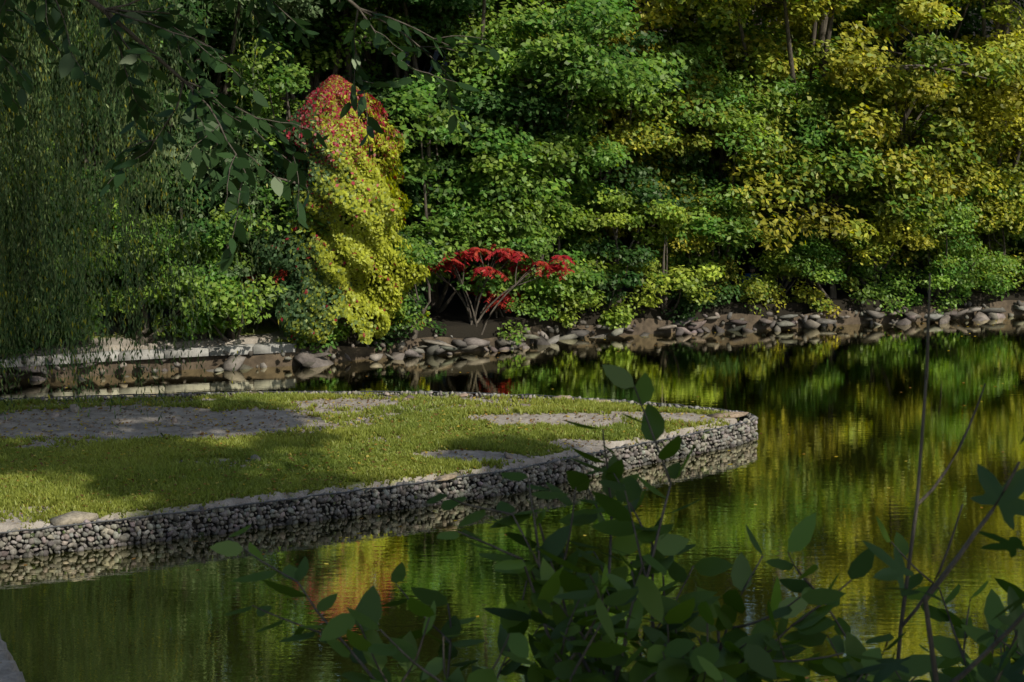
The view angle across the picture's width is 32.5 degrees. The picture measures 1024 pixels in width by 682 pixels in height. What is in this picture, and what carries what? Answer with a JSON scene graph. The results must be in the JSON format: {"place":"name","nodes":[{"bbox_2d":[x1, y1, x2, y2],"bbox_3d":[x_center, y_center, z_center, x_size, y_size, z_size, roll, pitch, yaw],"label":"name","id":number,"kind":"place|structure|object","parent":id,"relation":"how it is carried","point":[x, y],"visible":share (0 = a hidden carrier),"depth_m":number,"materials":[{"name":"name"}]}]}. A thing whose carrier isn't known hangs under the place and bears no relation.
{"place":"outdoors","nodes":[
{"label":"outdoors","id":0,"kind":"place"},
{"bbox_2d":[0,315,1023,681],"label":"pond water","id":1,"kind":"structure","parent":0,"point":[840,405],"depth_m":30.61,"materials":[{"name":"green liquid"}]},
{"bbox_2d":[23,320,1005,680],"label":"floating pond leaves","id":2,"kind":"object","parent":1,"relation":"on","point":[505,534],"visible":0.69,"depth_m":31.65,"materials":[{"name":"green plant"}]},
{"bbox_2d":[0,0,1023,681],"bbox_3d":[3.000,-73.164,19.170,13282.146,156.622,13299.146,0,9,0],"label":"terrain","id":3,"kind":"structure","parent":0,"point":[452,318],"depth_m":37.85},
{"bbox_2d":[0,51,80,290],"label":"tree","id":4,"kind":"object","parent":3,"relation":"on","point":[33,194],"visible":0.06,"depth_m":44.89,"materials":[{"name":"green plant"}]},
{"bbox_2d":[1,218,110,350],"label":"bush","id":5,"kind":"object","parent":3,"relation":"on","point":[39,338],"visible":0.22,"depth_m":44.34,"materials":[{"name":"green plant"}]},
{"bbox_2d":[1,0,136,218],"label":"tree","id":6,"kind":"object","parent":3,"relation":"on","point":[79,6],"visible":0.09,"depth_m":44.78,"materials":[{"name":"green plant"}]},
{"bbox_2d":[5,195,136,346],"bbox_3d":[-11.119,-1.657,45.127,3.712,4.386,4.145,6,11,33],"label":"bush","id":7,"kind":"object","parent":3,"relation":"on","point":[101,245],"visible":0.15,"depth_m":44.59,"materials":[{"name":"green plant"}]},
{"bbox_2d":[2,0,191,325],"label":"tree","id":8,"kind":"object","parent":3,"relation":"on","point":[118,282],"visible":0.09,"depth_m":45.78,"materials":[{"name":"green plant"}]},
{"bbox_2d":[0,0,223,303],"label":"tree","id":9,"kind":"object","parent":3,"relation":"on","point":[183,9],"visible":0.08,"depth_m":44.92,"materials":[{"name":"green plant"}]},
{"bbox_2d":[0,0,282,441],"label":"willow tree","id":10,"kind":"object","parent":3,"relation":"on","point":[34,46],"visible":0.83,"depth_m":37.04,"materials":[{"name":"green plant"}]},
{"bbox_2d":[83,212,239,345],"bbox_3d":[-9.241,-1.452,45.919,4.639,3.856,2.904,3,10,19],"label":"bush","id":11,"kind":"object","parent":3,"relation":"on","point":[150,338],"visible":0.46,"depth_m":45.59,"materials":[{"name":"green plant"}]},
{"bbox_2d":[20,0,322,267],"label":"tree","id":12,"kind":"object","parent":3,"relation":"on","point":[299,9],"visible":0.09,"depth_m":46.78,"materials":[{"name":"green plant"}]},
{"bbox_2d":[88,59,266,321],"bbox_3d":[-8.723,-3.778,47.219,5.202,7.717,5.245,-7,12,-38],"label":"tree","id":13,"kind":"object","parent":3,"relation":"on","point":[205,208],"visible":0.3,"depth_m":46.06,"materials":[{"name":"green plant"}]},
{"bbox_2d":[70,0,316,150],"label":"tree","id":14,"kind":"object","parent":3,"relation":"on","point":[217,15],"visible":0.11,"depth_m":48.61,"materials":[{"name":"green plant"}]},
{"bbox_2d":[151,232,237,340],"bbox_3d":[-8.328,-1.251,46.267,2.118,3.238,2.562,2,9,12],"label":"bush","id":15,"kind":"object","parent":3,"relation":"on","point":[200,329],"visible":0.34,"depth_m":46.06,"materials":[{"name":"green plant"}]},
{"bbox_2d":[176,217,273,334],"bbox_3d":[-7.643,-1.585,47.011,3.082,3.561,3.327,0,9,0],"label":"bush","id":16,"kind":"object","parent":3,"relation":"on","point":[234,325],"visible":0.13,"depth_m":46.46,"materials":[{"name":"green plant"}]},
{"bbox_2d":[170,203,287,341],"bbox_3d":[-7.305,-1.616,46.213,2.994,3.945,4.439,0,9,0],"label":"bush","id":17,"kind":"object","parent":3,"relation":"on","point":[226,293],"visible":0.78,"depth_m":45.45,"materials":[{"name":"green plant"}]},
{"bbox_2d":[208,261,290,330],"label":"shrub","id":18,"kind":"object","parent":3,"relation":"on","point":[281,271],"visible":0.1,"depth_m":47.17,"materials":[{"name":"green plant"}]},
{"bbox_2d":[0,0,499,272],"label":"tree","id":19,"kind":"object","parent":3,"relation":"on","point":[210,112],"visible":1,"depth_m":12.01,"materials":[{"name":"green plant"}]},
{"bbox_2d":[173,1,329,172],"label":"tree","id":20,"kind":"object","parent":3,"relation":"on","point":[222,37],"depth_m":51.19,"materials":[{"name":"green plant"}]},
{"bbox_2d":[206,208,357,327],"bbox_3d":[-6.118,-1.663,46.987,4.400,3.890,2.660,1,9,9],"label":"bush","id":21,"kind":"object","parent":3,"relation":"on","point":[232,273],"visible":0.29,"depth_m":46.39,"materials":[{"name":"green plant"}]},
{"bbox_2d":[217,38,376,294],"bbox_3d":[-5.985,-4.154,48.119,5.034,8.148,5.142,0,9,0],"label":"tree","id":22,"kind":"object","parent":3,"relation":"on","point":[289,85],"visible":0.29,"depth_m":47.15,"materials":[{"name":"green plant"}]},
{"bbox_2d":[207,0,396,240],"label":"tree","id":23,"kind":"object","parent":3,"relation":"on","point":[315,82],"visible":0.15,"depth_m":51.01,"materials":[{"name":"green plant"}]},
{"bbox_2d":[185,0,440,221],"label":"tree","id":24,"kind":"object","parent":3,"relation":"on","point":[349,66],"visible":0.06,"depth_m":51.65,"materials":[{"name":"green plant"}]},
{"bbox_2d":[249,74,430,344],"bbox_3d":[-4.650,-3.416,47.401,4.979,7.477,4.970,0,9,0],"label":"vine snag","id":25,"kind":"object","parent":3,"relation":"on","point":[348,252],"visible":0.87,"depth_m":46.16,"materials":[{"name":"yellow plant"}]},
{"bbox_2d":[0,392,718,522],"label":"pebbles","id":26,"kind":"object","parent":3,"relation":"on","point":[73,408],"visible":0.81,"depth_m":36.75,"materials":[{"name":"stone"}]},
{"bbox_2d":[0,394,729,524],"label":"fallen leaves","id":27,"kind":"object","parent":3,"relation":"on","point":[156,480],"visible":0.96,"depth_m":35.16,"materials":[{"name":"brown plant"}]},
{"bbox_2d":[0,391,738,528],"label":"peninsula grass","id":28,"kind":"structure","parent":3,"relation":"on","point":[54,471],"depth_m":33.65,"materials":[{"name":"green plant"}]},
{"bbox_2d":[0,390,757,559],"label":"stone retaining wall","id":29,"kind":"structure","parent":3,"relation":"on","point":[79,538],"depth_m":31.14,"materials":[{"name":"grey stone"}]},
{"bbox_2d":[0,391,754,533],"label":"edging stones","id":30,"kind":"object","parent":29,"relation":"attached to","point":[358,489],"visible":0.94,"depth_m":32.68,"materials":[{"name":"grey stone"}]},
{"bbox_2d":[251,1,506,237],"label":"tree","id":31,"kind":"object","parent":3,"relation":"on","point":[307,60],"visible":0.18,"depth_m":51.09,"materials":[{"name":"green plant"}]},
{"bbox_2d":[294,4,501,101],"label":"tree","id":32,"kind":"object","parent":3,"relation":"on","point":[424,60],"visible":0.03,"depth_m":61.63,"materials":[{"name":"green plant"}]},
{"bbox_2d":[363,234,449,338],"bbox_3d":[-2.868,-1.385,47.931,2.551,3.030,2.679,5,11,30],"label":"bush","id":33,"kind":"object","parent":3,"relation":"on","point":[419,247],"visible":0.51,"depth_m":47.29,"materials":[{"name":"green plant"}]},
{"bbox_2d":[365,231,448,324],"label":"bush","id":34,"kind":"object","parent":3,"relation":"on","point":[422,299],"visible":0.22,"depth_m":48.24,"materials":[{"name":"green plant"}]},
{"bbox_2d":[278,0,584,284],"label":"oak tree","id":35,"kind":"object","parent":3,"relation":"on","point":[444,12],"visible":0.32,"depth_m":49.97,"materials":[{"name":"green plant"}]},
{"bbox_2d":[364,73,514,312],"bbox_3d":[-2.007,-3.933,49.481,4.245,7.202,5.040,2,9,11],"label":"tree","id":36,"kind":"object","parent":3,"relation":"on","point":[434,229],"visible":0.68,"depth_m":48.83,"materials":[{"name":"green plant"}]},
{"bbox_2d":[462,280,525,317],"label":"shrub","id":37,"kind":"object","parent":3,"relation":"on","point":[508,297],"visible":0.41,"depth_m":49.69,"materials":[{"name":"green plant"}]},
{"bbox_2d":[418,243,574,334],"bbox_3d":[-0.528,-1.479,49.257,4.574,2.568,3.037,0,9,0],"label":"red shrub","id":38,"kind":"object","parent":3,"relation":"on","point":[510,254],"visible":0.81,"depth_m":48.79,"materials":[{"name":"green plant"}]},
{"bbox_2d":[0,268,1016,362],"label":"bank bush","id":39,"kind":"object","parent":3,"relation":"on","point":[535,310],"visible":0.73,"depth_m":52.27,"materials":[{"name":"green plant"}]},
{"bbox_2d":[0,300,1023,380],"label":"shoreline rocks","id":40,"kind":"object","parent":3,"relation":"on","point":[306,357],"depth_m":49.86,"materials":[{"name":"grey stone"}]},
{"bbox_2d":[0,341,297,367],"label":"stone wall","id":41,"kind":"structure","parent":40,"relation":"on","point":[255,348],"depth_m":45.65,"materials":[{"name":"grey stone"}]},
{"bbox_2d":[423,0,622,250],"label":"tree","id":42,"kind":"object","parent":3,"relation":"on","point":[498,9],"visible":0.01,"depth_m":56.93,"materials":[{"name":"green plant"}]},
{"bbox_2d":[430,6,642,305],"bbox_3d":[0.400,-5.025,50.776,6.633,9.133,5.188,-6,11,-31],"label":"tree","id":43,"kind":"object","parent":3,"relation":"on","point":[523,236],"visible":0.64,"depth_m":49.45,"materials":[{"name":"green plant"}]},
{"bbox_2d":[517,214,574,309],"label":"shrub","id":44,"kind":"object","parent":3,"relation":"on","point":[555,229],"visible":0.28,"depth_m":50.78,"materials":[{"name":"green plant"}]},
{"bbox_2d":[485,194,607,312],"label":"tree","id":45,"kind":"object","parent":3,"relation":"on","point":[560,209],"visible":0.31,"depth_m":50.58,"materials":[{"name":"green plant"}]},
{"bbox_2d":[411,0,690,131],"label":"tree","id":46,"kind":"object","parent":3,"relation":"on","point":[510,5],"visible":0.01,"depth_m":53.89,"materials":[{"name":"green plant"}]},
{"bbox_2d":[372,0,737,268],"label":"oak tree","id":47,"kind":"object","parent":3,"relation":"on","point":[520,165],"visible":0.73,"depth_m":49.42,"materials":[{"name":"green plant"}]},
{"bbox_2d":[210,365,911,681],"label":"bush","id":48,"kind":"object","parent":3,"relation":"on","point":[667,645],"visible":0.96,"depth_m":3.88,"materials":[{"name":"green plant"}]},
{"bbox_2d":[567,236,658,310],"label":"bush","id":49,"kind":"object","parent":3,"relation":"on","point":[630,257],"visible":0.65,"depth_m":51.37,"materials":[{"name":"green plant"}]},
{"bbox_2d":[551,186,689,305],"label":"tree","id":50,"kind":"object","parent":3,"relation":"on","point":[623,205],"visible":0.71,"depth_m":51.25,"materials":[{"name":"green plant"}]},
{"bbox_2d":[555,30,738,290],"bbox_3d":[3.893,-5.087,53.054,6.182,8.443,4.874,0,9,0],"label":"tree","id":51,"kind":"object","parent":3,"relation":"on","point":[692,161],"visible":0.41,"depth_m":52.06,"materials":[{"name":"green plant"}]},
{"bbox_2d":[477,0,818,279],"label":"maple tree","id":52,"kind":"object","parent":3,"relation":"on","point":[654,131],"visible":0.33,"depth_m":52.73,"materials":[{"name":"green plant"}]},
{"bbox_2d":[608,217,725,312],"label":"tree","id":53,"kind":"object","parent":3,"relation":"on","point":[664,280],"visible":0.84,"depth_m":51.61,"materials":[{"name":"green plant"}]},
{"bbox_2d":[594,0,783,98],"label":"tree","id":54,"kind":"object","parent":3,"relation":"on","point":[674,37],"visible":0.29,"depth_m":55.50,"materials":[{"name":"green plant"}]},
{"bbox_2d":[647,192,746,299],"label":"tree","id":55,"kind":"object","parent":3,"relation":"on","point":[679,257],"visible":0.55,"depth_m":52.80,"materials":[{"name":"green plant"}]},
{"bbox_2d":[673,213,740,294],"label":"dark bush","id":56,"kind":"object","parent":3,"relation":"on","point":[723,277],"visible":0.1,"depth_m":53.70,"materials":[{"name":"green plant"}]},
{"bbox_2d":[632,61,782,291],"bbox_3d":[6.042,-4.745,53.623,4.430,7.572,5.794,-5,10,-28],"label":"tree","id":57,"kind":"object","parent":3,"relation":"on","point":[728,247],"visible":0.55,"depth_m":52.36,"materials":[{"name":"green plant"}]},
{"bbox_2d":[629,1,835,159],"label":"tree","id":58,"kind":"object","parent":3,"relation":"on","point":[662,28],"visible":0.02,"depth_m":58.93,"materials":[{"name":"green plant"}]},
{"bbox_2d":[622,0,870,256],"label":"tree","id":59,"kind":"object","parent":3,"relation":"on","point":[805,27],"visible":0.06,"depth_m":57.65,"materials":[{"name":"green plant"}]},
{"bbox_2d":[733,229,822,300],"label":"bush","id":60,"kind":"object","parent":3,"relation":"on","point":[768,258],"visible":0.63,"depth_m":53.43,"materials":[{"name":"green plant"}]},
{"bbox_2d":[736,66,887,289],"bbox_3d":[9.223,-4.776,54.449,5.097,7.453,4.502,-4,10,-24],"label":"tree","id":61,"kind":"object","parent":3,"relation":"on","point":[812,133],"visible":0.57,"depth_m":53.09,"materials":[{"name":"green plant"}]},
{"bbox_2d":[764,165,888,298],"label":"tree","id":62,"kind":"object","parent":3,"relation":"on","point":[834,273],"visible":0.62,"depth_m":53.18,"materials":[{"name":"green plant"}]},
{"bbox_2d":[630,0,1023,279],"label":"maple tree","id":63,"kind":"object","parent":3,"relation":"on","point":[869,144],"visible":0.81,"depth_m":52.35,"materials":[{"name":"yellow plant"}]},
{"bbox_2d":[676,273,1023,681],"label":"bush","id":64,"kind":"object","parent":3,"relation":"on","point":[952,653],"visible":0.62,"depth_m":4.01,"materials":[{"name":"green plant"}]},
{"bbox_2d":[772,154,944,291],"bbox_3d":[10.791,-3.490,54.708,5.231,4.849,4.324,3,10,19],"label":"tree","id":65,"kind":"object","parent":3,"relation":"on","point":[881,243],"visible":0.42,"depth_m":53.32,"materials":[{"name":"green plant"}]},
{"bbox_2d":[772,16,966,96],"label":"tree","id":66,"kind":"object","parent":3,"relation":"on","point":[913,32],"visible":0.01,"depth_m":67.52,"materials":[{"name":"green plant"}]},
{"bbox_2d":[835,204,925,294],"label":"bush","id":67,"kind":"object","parent":3,"relation":"on","point":[860,269],"visible":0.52,"depth_m":54.72,"materials":[{"name":"green plant"}]},
{"bbox_2d":[828,0,989,243],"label":"tree","id":68,"kind":"object","parent":3,"relation":"on","point":[852,12],"visible":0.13,"depth_m":56.54,"materials":[{"name":"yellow plant"}]},
{"bbox_2d":[826,0,1023,103],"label":"tree","id":69,"kind":"object","parent":3,"relation":"on","point":[967,22],"visible":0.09,"depth_m":59.18,"materials":[{"name":"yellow plant"}]},
{"bbox_2d":[841,428,1023,681],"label":"maple sapling","id":70,"kind":"object","parent":3,"relation":"on","point":[1006,499],"visible":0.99,"depth_m":3.34,"materials":[{"name":"green plant"}]},
{"bbox_2d":[862,0,1023,277],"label":"maple tree","id":71,"kind":"object","parent":3,"relation":"on","point":[1017,179],"visible":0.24,"depth_m":54.63,"materials":[{"name":"yellow plant"}]},
{"bbox_2d":[869,77,1023,279],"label":"tree","id":72,"kind":"object","parent":3,"relation":"on","point":[990,207],"visible":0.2,"depth_m":54.68,"materials":[{"name":"green plant"}]},
{"bbox_2d":[888,191,1023,299],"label":"tree","id":73,"kind":"object","parent":3,"relation":"on","point":[948,272],"visible":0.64,"depth_m":53.90,"materials":[{"name":"green plant"}]},
{"bbox_2d":[898,153,1023,286],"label":"tree","id":74,"kind":"object","parent":3,"relation":"on","point":[985,246],"visible":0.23,"depth_m":55.50,"materials":[{"name":"green plant"}]},
{"bbox_2d":[930,0,1023,245],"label":"tree","id":75,"kind":"object","parent":3,"relation":"on","point":[968,69],"visible":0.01,"depth_m":60.37,"materials":[{"name":"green plant"}]},
{"bbox_2d":[962,201,1023,292],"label":"bush","id":76,"kind":"object","parent":3,"relation":"on","point":[981,229],"visible":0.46,"depth_m":55.82,"materials":[{"name":"green plant"}]},
{"bbox_2d":[962,77,1023,275],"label":"tree","id":77,"kind":"object","parent":3,"relation":"on","point":[1020,245],"visible":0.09,"depth_m":57.63,"materials":[{"name":"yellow plant"}]},
{"bbox_2d":[976,8,1023,80],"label":"tree","id":78,"kind":"object","parent":3,"relation":"on","point":[1011,31],"visible":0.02,"depth_m":58.08,"materials":[{"name":"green plant"}]},
{"bbox_2d":[980,187,1023,278],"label":"bush","id":79,"kind":"object","parent":3,"relation":"on","point":[1018,258],"visible":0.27,"depth_m":56.36,"materials":[{"name":"green plant"}]}
]}

